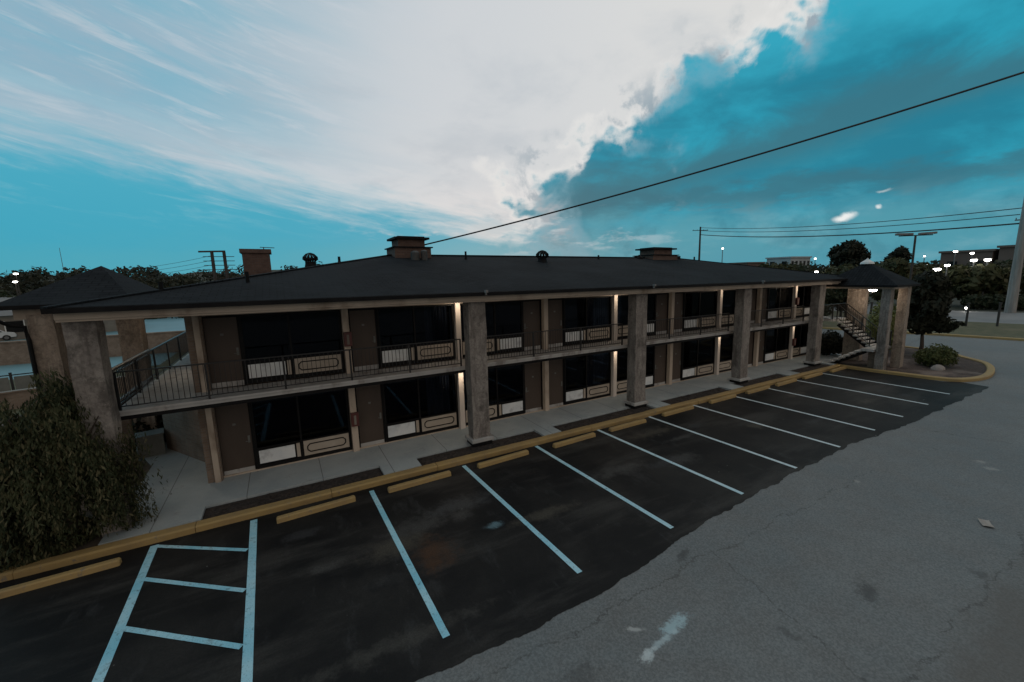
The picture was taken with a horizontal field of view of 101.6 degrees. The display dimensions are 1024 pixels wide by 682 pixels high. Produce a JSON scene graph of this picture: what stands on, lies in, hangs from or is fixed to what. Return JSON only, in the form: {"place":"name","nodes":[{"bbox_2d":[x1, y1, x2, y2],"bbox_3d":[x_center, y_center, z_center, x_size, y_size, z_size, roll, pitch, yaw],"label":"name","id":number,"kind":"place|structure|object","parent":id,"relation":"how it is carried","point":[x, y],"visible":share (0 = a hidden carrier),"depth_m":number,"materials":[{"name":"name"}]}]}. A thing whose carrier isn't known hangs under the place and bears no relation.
{"place":"outdoors","nodes":[
{"label":"outdoors","id":0,"kind":"place"},
{"bbox_2d":[0,415,151,568],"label":"bare soil","id":1,"kind":"structure","parent":0,"point":[95,542],"depth_m":9.57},
{"bbox_2d":[0,367,171,572],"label":"weeping shrub","id":2,"kind":"object","parent":1,"relation":"on","point":[51,464],"visible":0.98,"depth_m":8.78,"materials":[{"name":"green plant"}]},
{"bbox_2d":[0,352,176,379],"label":"back drive","id":3,"kind":"structure","parent":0,"point":[22,368],"depth_m":31.59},
{"bbox_2d":[0,317,184,341],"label":"pale back lot","id":4,"kind":"structure","parent":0,"point":[165,324],"depth_m":61.57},
{"bbox_2d":[0,330,16,340],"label":"parked car","id":5,"kind":"object","parent":4,"relation":"on","point":[5,336],"visible":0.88,"depth_m":48.53,"materials":[{"name":"white paint"}]},
{"bbox_2d":[0,297,116,340],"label":"house","id":6,"kind":"structure","parent":4,"relation":"on","point":[8,317],"depth_m":49.29,"materials":[{"name":"white paint"}]},
{"bbox_2d":[4,320,24,331],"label":"window","id":7,"kind":"structure","parent":6,"relation":"in","point":[7,329],"depth_m":49.11,"materials":[{"name":"black paint"}]},
{"bbox_2d":[0,330,187,365],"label":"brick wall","id":8,"kind":"structure","parent":4,"relation":"on","point":[13,352],"depth_m":34.91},
{"bbox_2d":[3,351,187,415],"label":"back lawn","id":9,"kind":"structure","parent":0,"point":[17,410],"depth_m":28.06,"materials":[{"name":"green plant"}]},
{"bbox_2d":[0,372,34,391],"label":"metal fence","id":10,"kind":"object","parent":9,"relation":"on","point":[23,382],"visible":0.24,"depth_m":23.18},
{"bbox_2d":[0,376,127,410],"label":"wall","id":11,"kind":"structure","parent":9,"relation":"on","point":[18,397],"depth_m":20.67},
{"bbox_2d":[41,270,279,282],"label":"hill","id":12,"kind":"structure","parent":0,"point":[172,276],"depth_m":181.15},
{"bbox_2d":[98,353,841,544],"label":"walkway","id":13,"kind":"structure","parent":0,"point":[193,496],"depth_m":13.33,"materials":[{"name":"concrete"}]},
{"bbox_2d":[131,415,165,441],"bbox_3d":[-13.260,3.055,15.270,1.770,1.578,1.877,-6,10,-28],"label":"dark shrub","id":14,"kind":"object","parent":13,"relation":"on","point":[159,421],"visible":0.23,"depth_m":14.73,"materials":[{"name":"green plant"}]},
{"bbox_2d":[135,428,165,458],"bbox_3d":[-12.390,3.505,14.338,0.760,0.740,0.660,-9,12,-40],"label":"air conditioner","id":15,"kind":"object","parent":13,"relation":"on","point":[155,439],"visible":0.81,"depth_m":14.16,"materials":[{"name":"grey metal"}]},
{"bbox_2d":[0,236,920,536],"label":"motel","id":16,"kind":"structure","parent":13,"relation":"on","point":[408,336],"depth_m":14.45,"materials":[{"name":"beige brick"}]},
{"bbox_2d":[202,315,246,388],"bbox_3d":[-8.343,0.317,12.099,0.902,2.100,0.122,-6,10,-28],"label":"door","id":17,"kind":"structure","parent":16,"relation":"in","point":[222,336],"depth_m":12.10,"materials":[{"name":"brown paint"}]},
{"bbox_2d":[214,403,257,475],"bbox_3d":[-8.272,2.870,12.497,0.902,2.336,0.122,-6,10,-28],"label":"door","id":18,"kind":"structure","parent":16,"relation":"in","point":[234,423],"depth_m":12.52,"materials":[{"name":"brown paint"}]},
{"bbox_2d":[238,309,344,383],"bbox_3d":[-6.737,0.123,12.960,2.755,2.075,0.097,-6,10,-28],"label":"window","id":19,"kind":"structure","parent":16,"relation":"in","point":[300,332],"depth_m":12.90,"materials":[{"name":"glass"}]},
{"bbox_2d":[249,389,351,468],"bbox_3d":[-6.666,2.669,13.357,2.755,2.304,0.097,-6,10,-28],"label":"window","id":20,"kind":"structure","parent":16,"relation":"in","point":[302,427],"depth_m":13.31,"materials":[{"name":"glass"}]},
{"bbox_2d":[348,308,380,371],"bbox_3d":[-4.935,-0.041,13.951,0.902,2.087,0.122,-6,10,-28],"label":"door","id":21,"kind":"structure","parent":16,"relation":"in","point":[362,322],"depth_m":13.95,"materials":[{"name":"brown paint"}]},
{"bbox_2d":[355,384,385,446],"bbox_3d":[-4.865,2.497,14.347,0.902,2.322,0.122,-6,10,-28],"label":"door","id":22,"kind":"structure","parent":16,"relation":"in","point":[369,399],"depth_m":14.37,"materials":[{"name":"brown paint"}]},
{"bbox_2d":[376,304,455,367],"bbox_3d":[-3.344,-0.233,14.804,2.720,2.062,0.097,-6,10,-28],"label":"window","id":23,"kind":"structure","parent":16,"relation":"in","point":[397,325],"depth_m":14.74,"materials":[{"name":"glass"}]},
{"bbox_2d":[382,374,458,441],"bbox_3d":[-3.274,2.297,15.198,2.720,2.289,0.097,-6,10,-28],"label":"window","id":24,"kind":"structure","parent":16,"relation":"in","point":[416,407],"depth_m":15.16,"materials":[{"name":"glass"}]},
{"bbox_2d":[460,300,522,357],"bbox_3d":[-0.763,-0.504,16.207,2.700,2.052,0.097,-6,10,-28],"label":"window","id":25,"kind":"structure","parent":16,"relation":"in","point":[502,317],"depth_m":16.41,"materials":[{"name":"glass"}]},
{"bbox_2d":[463,364,524,425],"bbox_3d":[-0.694,2.014,16.599,2.700,2.278,0.097,-6,10,-28],"label":"window","id":26,"kind":"structure","parent":16,"relation":"in","point":[505,384],"depth_m":16.82,"materials":[{"name":"glass"}]},
{"bbox_2d":[522,300,541,350],"bbox_3d":[0.813,-0.644,17.076,0.902,2.065,0.122,-6,10,-28],"label":"door","id":27,"kind":"structure","parent":16,"relation":"in","point":[531,308],"depth_m":17.07,"materials":[{"name":"brown paint"}]},
{"bbox_2d":[524,362,542,412],"bbox_3d":[0.882,1.866,17.467,0.902,2.297,0.122,-6,10,-28],"label":"door","id":28,"kind":"structure","parent":16,"relation":"in","point":[533,392],"depth_m":17.50,"materials":[{"name":"brown paint"}]},
{"bbox_2d":[548,298,563,347],"bbox_3d":[1.802,-0.748,17.613,0.902,2.061,0.122,-6,10,-28],"label":"door","id":29,"kind":"structure","parent":16,"relation":"in","point":[555,306],"depth_m":17.64,"materials":[{"name":"brown paint"}]},
{"bbox_2d":[549,359,563,407],"bbox_3d":[1.871,1.758,18.003,0.902,2.293,0.122,-6,10,-28],"label":"door","id":30,"kind":"structure","parent":16,"relation":"in","point":[556,367],"depth_m":18.05,"materials":[{"name":"brown paint"}]},
{"bbox_2d":[564,352,610,404],"bbox_3d":[3.427,1.562,18.836,2.640,2.261,0.097,-6,10,-28],"label":"window","id":31,"kind":"structure","parent":16,"relation":"in","point":[588,377],"depth_m":18.81,"materials":[{"name":"glass"}]},
{"bbox_2d":[564,296,611,344],"bbox_3d":[3.358,-0.936,18.447,2.640,2.036,0.097,-6,10,-28],"label":"window","id":32,"kind":"structure","parent":16,"relation":"in","point":[578,311],"depth_m":18.39,"materials":[{"name":"glass"}]},
{"bbox_2d":[617,346,654,393],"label":"window","id":33,"kind":"structure","parent":16,"relation":"in","point":[622,355],"depth_m":19.97,"materials":[{"name":"glass"}]},
{"bbox_2d":[617,293,655,338],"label":"window","id":34,"kind":"structure","parent":16,"relation":"in","point":[622,313],"depth_m":19.55,"materials":[{"name":"glass"}]},
{"bbox_2d":[654,344,666,385],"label":"door","id":35,"kind":"structure","parent":16,"relation":"in","point":[660,369],"depth_m":21.08,"materials":[{"name":"brown paint"}]},
{"bbox_2d":[655,293,668,334],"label":"door","id":36,"kind":"structure","parent":16,"relation":"in","point":[662,299],"depth_m":20.66,"materials":[{"name":"brown paint"}]},
{"bbox_2d":[672,342,682,381],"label":"door","id":37,"kind":"structure","parent":16,"relation":"in","point":[677,347],"depth_m":21.66,"materials":[{"name":"brown paint"}]},
{"bbox_2d":[674,292,683,332],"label":"door","id":38,"kind":"structure","parent":16,"relation":"in","point":[679,296],"depth_m":21.25,"materials":[{"name":"brown paint"}]},
{"bbox_2d":[681,337,715,380],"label":"window","id":39,"kind":"structure","parent":16,"relation":"in","point":[698,356],"depth_m":22.40,"materials":[{"name":"glass"}]},
{"bbox_2d":[683,290,717,330],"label":"window","id":40,"kind":"structure","parent":16,"relation":"in","point":[696,303],"depth_m":21.97,"materials":[{"name":"glass"}]},
{"bbox_2d":[425,71,1023,244],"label":"service cable","id":41,"kind":"object","parent":16,"relation":"attached to","point":[979,86],"visible":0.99,"depth_m":15.47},
{"bbox_2d":[719,335,733,372],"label":"window","id":42,"kind":"structure","parent":16,"relation":"in","point":[726,344],"depth_m":23.52,"materials":[{"name":"glass"}]},
{"bbox_2d":[721,289,735,325],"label":"window","id":43,"kind":"structure","parent":16,"relation":"in","point":[728,304],"depth_m":23.13,"materials":[{"name":"glass"}]},
{"bbox_2d":[748,332,754,365],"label":"door","id":44,"kind":"structure","parent":16,"relation":"in","point":[751,341],"depth_m":24.68,"materials":[{"name":"brown paint"}]},
{"bbox_2d":[751,288,756,322],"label":"door","id":45,"kind":"structure","parent":16,"relation":"in","point":[754,291],"depth_m":24.26,"materials":[{"name":"brown paint"}]},
{"bbox_2d":[758,330,765,363],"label":"door","id":46,"kind":"structure","parent":16,"relation":"in","point":[762,333],"depth_m":25.19,"materials":[{"name":"brown paint"}]},
{"bbox_2d":[761,288,768,321],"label":"door","id":47,"kind":"structure","parent":16,"relation":"in","point":[765,290],"depth_m":24.78,"materials":[{"name":"brown paint"}]},
{"bbox_2d":[764,327,789,362],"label":"window","id":48,"kind":"structure","parent":16,"relation":"in","point":[776,340],"depth_m":25.88,"materials":[{"name":"glass"}]},
{"bbox_2d":[767,287,792,320],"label":"window","id":49,"kind":"structure","parent":16,"relation":"in","point":[778,297],"depth_m":25.46,"materials":[{"name":"glass"}]},
{"bbox_2d":[793,325,807,356],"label":"window","id":50,"kind":"structure","parent":16,"relation":"in","point":[800,333],"depth_m":27.16,"materials":[{"name":"glass"}]},
{"bbox_2d":[796,286,811,316],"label":"window","id":51,"kind":"structure","parent":16,"relation":"in","point":[804,292],"depth_m":26.77,"materials":[{"name":"glass"}]},
{"bbox_2d":[202,364,830,519],"bbox_3d":[5.509,2.874,17.807,30.470,0.095,0.715,-6,10,-28],"label":"mulch bed","id":52,"kind":"object","parent":13,"relation":"on","point":[227,508],"visible":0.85,"depth_m":13.63,"materials":[{"name":"soil"}]},
{"bbox_2d":[0,369,987,681],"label":"sealed parking bays","id":53,"kind":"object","parent":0,"point":[338,597],"visible":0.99,"depth_m":8.89,"materials":[{"name":"asphalt"}]},
{"bbox_2d":[0,557,121,598],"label":"wheel stop","id":54,"kind":"object","parent":53,"relation":"on","point":[54,579],"visible":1,"depth_m":8.43,"materials":[{"name":"yellow paint"}]},
{"bbox_2d":[276,495,355,523],"bbox_3d":[-5.022,4.322,10.789,1.860,0.130,0.180,-7,10,-31],"label":"wheel stop","id":55,"kind":"object","parent":53,"relation":"on","point":[313,509],"visible":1,"depth_m":10.71,"materials":[{"name":"yellow paint"}]},
{"bbox_2d":[387,470,450,492],"bbox_3d":[-2.653,4.053,12.097,1.860,0.130,0.180,-7,10,-30],"label":"wheel stop","id":56,"kind":"object","parent":53,"relation":"on","point":[415,482],"visible":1,"depth_m":12.00,"materials":[{"name":"yellow paint"}]},
{"bbox_2d":[477,450,528,468],"bbox_3d":[-0.267,3.778,13.437,1.860,0.130,0.180,-7,10,-31],"label":"wheel stop","id":57,"kind":"object","parent":53,"relation":"on","point":[483,464],"visible":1,"depth_m":13.36,"materials":[{"name":"yellow paint"}]},
{"bbox_2d":[92,373,948,681],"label":"parking line markings","id":58,"kind":"object","parent":53,"relation":"on","point":[246,645],"visible":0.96,"depth_m":8.42,"materials":[{"name":"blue paint"}]},
{"bbox_2d":[552,432,595,447],"bbox_3d":[2.221,3.497,14.798,1.860,0.130,0.180,-7,10,-31],"label":"wheel stop","id":59,"kind":"object","parent":53,"relation":"on","point":[573,440],"visible":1,"depth_m":14.70,"materials":[{"name":"yellow paint"}]},
{"bbox_2d":[609,418,645,431],"bbox_3d":[4.475,3.231,16.111,1.860,0.130,0.180,-7,10,-29],"label":"wheel stop","id":60,"kind":"object","parent":53,"relation":"on","point":[627,425],"visible":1,"depth_m":16.02,"materials":[{"name":"yellow paint"}]},
{"bbox_2d":[662,405,693,416],"bbox_3d":[7.007,2.929,17.597,1.860,0.130,0.180,-7,10,-29],"label":"wheel stop","id":61,"kind":"object","parent":53,"relation":"on","point":[676,411],"visible":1,"depth_m":17.49,"materials":[{"name":"yellow paint"}]},
{"bbox_2d":[709,394,736,403],"bbox_3d":[9.633,2.626,19.079,1.860,0.130,0.180,-7,10,-29],"label":"wheel stop","id":62,"kind":"object","parent":53,"relation":"on","point":[723,398],"visible":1,"depth_m":18.97,"materials":[{"name":"yellow paint"}]},
{"bbox_2d":[745,385,769,393],"bbox_3d":[11.995,2.362,20.360,1.860,0.130,0.180,-7,10,-29],"label":"wheel stop","id":63,"kind":"object","parent":53,"relation":"on","point":[757,389],"visible":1,"depth_m":20.24,"materials":[{"name":"yellow paint"}]},
{"bbox_2d":[775,378,796,385],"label":"wheel stop","id":64,"kind":"object","parent":53,"relation":"on","point":[786,382],"visible":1,"depth_m":21.42,"materials":[{"name":"yellow paint"}]},
{"bbox_2d":[802,372,822,378],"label":"wheel stop","id":65,"kind":"object","parent":53,"relation":"on","point":[812,375],"visible":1,"depth_m":22.62,"materials":[{"name":"yellow paint"}]},
{"bbox_2d":[829,366,846,371],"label":"wheel stop","id":66,"kind":"object","parent":53,"relation":"on","point":[838,369],"visible":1,"depth_m":23.86,"materials":[{"name":"yellow paint"}]},
{"bbox_2d":[0,0,1023,276],"label":"sky","id":67,"kind":"structure","parent":0,"point":[144,133],"materials":[{"name":"blue"}]},
{"bbox_2d":[415,329,1023,681],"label":"parking lot","id":68,"kind":"structure","parent":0,"point":[886,556],"depth_m":7.86,"materials":[{"name":"asphalt"}]},
{"bbox_2d":[0,327,1023,582],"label":"yellow kerb","id":69,"kind":"structure","parent":68,"relation":"on","point":[60,561],"depth_m":12.02,"materials":[{"name":"paint"}]},
{"bbox_2d":[978,518,994,527],"bbox_3d":[10.750,4.132,9.471,0.181,0.036,0.322,4,10,32],"label":"card scrap","id":70,"kind":"object","parent":68,"relation":"on","point":[985,522],"visible":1,"depth_m":9.48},
{"bbox_2d":[822,329,919,345],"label":"side driveway","id":71,"kind":"structure","parent":0,"point":[909,339],"depth_m":34.09,"materials":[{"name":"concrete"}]},
{"bbox_2d":[836,346,986,377],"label":"planted island soil","id":72,"kind":"structure","parent":0,"point":[963,367],"depth_m":23.74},
{"bbox_2d":[820,329,843,355],"bbox_3d":[20.873,0.127,27.409,1.977,1.826,1.941,-6,10,-28],"label":"dark shrub","id":73,"kind":"object","parent":72,"relation":"on","point":[832,342],"visible":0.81,"depth_m":26.95,"materials":[{"name":"green plant"}]},
{"bbox_2d":[865,311,895,349],"bbox_3d":[24.597,-0.665,27.536,1.900,3.181,1.879,-2,9,-4],"label":"topiary bush","id":74,"kind":"object","parent":72,"relation":"on","point":[875,322],"visible":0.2,"depth_m":27.43,"materials":[{"name":"green plant"}]},
{"bbox_2d":[865,300,896,343],"bbox_3d":[25.913,-1.229,29.106,2.348,3.740,2.282,-6,10,-28],"label":"topiary bush","id":75,"kind":"object","parent":72,"relation":"on","point":[876,309],"visible":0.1,"depth_m":29.05,"materials":[{"name":"green plant"}]},
{"bbox_2d":[912,343,960,366],"bbox_3d":[24.296,0.820,23.940,1.883,1.383,1.938,-6,10,-28],"label":"round bush","id":76,"kind":"object","parent":72,"relation":"on","point":[943,355],"visible":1,"depth_m":23.58,"materials":[{"name":"green plant"}]},
{"bbox_2d":[907,269,966,350],"bbox_3d":[26.653,-1.814,26.924,2.644,5.656,3.063,0,9,10],"label":"conifer tree","id":77,"kind":"object","parent":72,"relation":"on","point":[931,298],"visible":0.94,"depth_m":26.19,"materials":[{"name":"green plant"}]},
{"bbox_2d":[930,364,944,370],"bbox_3d":[23.708,1.452,23.243,0.833,0.270,0.556,-6,10,-28],"label":"boulder","id":78,"kind":"object","parent":72,"relation":"on","point":[938,367],"visible":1,"depth_m":23.04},
{"bbox_2d":[822,311,1023,337],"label":"roadside lawn","id":79,"kind":"structure","parent":0,"point":[994,330],"depth_m":37.00,"materials":[{"name":"green plant"}]},
{"bbox_2d":[824,288,835,313],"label":"leafy tree","id":80,"kind":"object","parent":79,"relation":"on","point":[828,296],"visible":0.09,"depth_m":40.73,"materials":[{"name":"green plant"}]},
{"bbox_2d":[827,268,870,315],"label":"leafy tree","id":81,"kind":"object","parent":79,"relation":"on","point":[841,296],"visible":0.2,"depth_m":47.54,"materials":[{"name":"green plant"}]},
{"bbox_2d":[895,231,937,278],"bbox_3d":[37.217,-5.577,39.026,3.000,8.884,0.430,1,9,16],"label":"parking light","id":82,"kind":"object","parent":79,"relation":"on","point":[914,243],"visible":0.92,"depth_m":38.48,"materials":[{"name":"grey metal"}]},
{"bbox_2d":[965,303,970,324],"bbox_3d":[42.431,-2.412,38.920,0.200,2.280,0.200,-6,10,-28],"label":"fence post","id":83,"kind":"object","parent":79,"relation":"on","point":[967,313],"visible":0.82,"depth_m":38.85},
{"bbox_2d":[996,302,1001,325],"bbox_3d":[44.693,-2.384,38.340,0.200,2.280,0.200,-6,10,-28],"label":"fence post","id":84,"kind":"object","parent":79,"relation":"on","point":[998,314],"visible":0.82,"depth_m":38.29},
{"bbox_2d":[830,304,1023,323],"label":"road","id":85,"kind":"structure","parent":0,"point":[991,317],"depth_m":45.94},
{"bbox_2d":[868,289,1023,312],"bbox_3d":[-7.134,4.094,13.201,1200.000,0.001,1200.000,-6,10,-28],"label":"ground","id":86,"kind":"structure","parent":0,"point":[956,305],"depth_m":56.79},
{"bbox_2d":[0,282,183,319],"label":"woods","id":87,"kind":"object","parent":86,"relation":"on","point":[3,294],"visible":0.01,"depth_m":74.51,"materials":[{"name":"green plant"}]},
{"bbox_2d":[0,261,321,296],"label":"distant woods","id":88,"kind":"object","parent":86,"relation":"on","point":[31,280],"visible":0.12,"depth_m":118.15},
{"bbox_2d":[198,250,235,280],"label":"pole pair","id":89,"kind":"object","parent":86,"relation":"on","point":[213,265],"visible":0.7,"depth_m":83.13},
{"bbox_2d":[58,257,203,274],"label":"power line","id":90,"kind":"object","parent":89,"relation":"attached to","point":[138,268],"visible":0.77,"depth_m":79.36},
{"bbox_2d":[55,260,210,277],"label":"power line","id":91,"kind":"object","parent":89,"relation":"attached to","point":[136,272],"visible":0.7,"depth_m":79.42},
{"bbox_2d":[692,227,707,259],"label":"utility pole","id":92,"kind":"object","parent":86,"relation":"on","point":[699,241],"visible":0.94,"depth_m":109.53,"materials":[{"name":"grey wood"}]},
{"bbox_2d":[700,214,1019,231],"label":"power line","id":93,"kind":"object","parent":92,"relation":"attached to","point":[884,226],"visible":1,"depth_m":60.95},
{"bbox_2d":[731,262,765,265],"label":"shop building","id":94,"kind":"structure","parent":86,"relation":"on","point":[751,263],"depth_m":176.32,"materials":[{"name":"black paint"}]},
{"bbox_2d":[759,262,799,270],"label":"roadside tree","id":95,"kind":"object","parent":86,"relation":"on","point":[776,265],"visible":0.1,"depth_m":74.05,"materials":[{"name":"green plant"}]},
{"bbox_2d":[765,256,811,266],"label":"office block","id":96,"kind":"structure","parent":86,"relation":"on","point":[805,260],"depth_m":162.79,"materials":[{"name":"black paint"}]},
{"bbox_2d":[786,261,824,272],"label":"leafy tree","id":97,"kind":"object","parent":86,"relation":"on","point":[809,268],"visible":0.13,"depth_m":94.08,"materials":[{"name":"green plant"}]},
{"bbox_2d":[821,263,857,302],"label":"roadside tree","id":98,"kind":"object","parent":86,"relation":"on","point":[840,267],"visible":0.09,"depth_m":61.00,"materials":[{"name":"green plant"}]},
{"bbox_2d":[827,239,871,267],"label":"round tree","id":99,"kind":"object","parent":86,"relation":"on","point":[853,252],"visible":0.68,"depth_m":81.31,"materials":[{"name":"green plant"}]},
{"bbox_2d":[811,260,939,272],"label":"horizon treeline","id":100,"kind":"object","parent":86,"relation":"on","point":[935,262],"depth_m":185.86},
{"bbox_2d":[869,257,916,301],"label":"roadside tree","id":101,"kind":"object","parent":86,"relation":"on","point":[900,266],"visible":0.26,"depth_m":49.59,"materials":[{"name":"green plant"}]},
{"bbox_2d":[880,245,911,263],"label":"round tree","id":102,"kind":"object","parent":86,"relation":"on","point":[901,251],"visible":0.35,"depth_m":74.05,"materials":[{"name":"green plant"}]},
{"bbox_2d":[912,261,937,275],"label":"roadside tree","id":103,"kind":"object","parent":86,"relation":"on","point":[921,266],"visible":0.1,"depth_m":60.01,"materials":[{"name":"green plant"}]},
{"bbox_2d":[939,249,999,267],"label":"warehouse","id":104,"kind":"structure","parent":86,"relation":"on","point":[963,257],"depth_m":103.29,"materials":[{"name":"black paint"}]},
{"bbox_2d":[939,262,1010,299],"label":"roadside tree","id":105,"kind":"object","parent":86,"relation":"on","point":[989,278],"visible":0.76,"depth_m":55.48,"materials":[{"name":"green plant"}]},
{"bbox_2d":[959,293,1023,310],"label":"hedge","id":106,"kind":"object","parent":86,"relation":"on","point":[981,302],"visible":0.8,"depth_m":52.63,"materials":[{"name":"green plant"}]},
{"bbox_2d":[963,259,1023,275],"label":"leafy tree","id":107,"kind":"object","parent":86,"relation":"on","point":[1008,263],"visible":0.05,"depth_m":69.31,"materials":[{"name":"green plant"}]},
{"bbox_2d":[997,245,1023,267],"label":"warehouse","id":108,"kind":"structure","parent":86,"relation":"on","point":[1006,252],"depth_m":97.72,"materials":[{"name":"black paint"}]},
{"bbox_2d":[1004,199,1023,312],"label":"utility pole","id":109,"kind":"object","parent":86,"relation":"on","point":[1011,301],"visible":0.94,"depth_m":48.01,"materials":[{"name":"grey wood"}]},
{"bbox_2d":[700,223,1018,236],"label":"power line","id":110,"kind":"object","parent":109,"relation":"attached to","point":[877,233],"visible":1,"depth_m":62.45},
{"bbox_2d":[701,208,1020,228],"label":"power line","id":111,"kind":"object","parent":109,"relation":"attached to","point":[873,222],"visible":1,"depth_m":63.05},
{"bbox_2d":[1019,267,1023,294],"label":"roadside tree","id":112,"kind":"object","parent":86,"relation":"on","point":[1021,292],"visible":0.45,"depth_m":56.70,"materials":[{"name":"green plant"}]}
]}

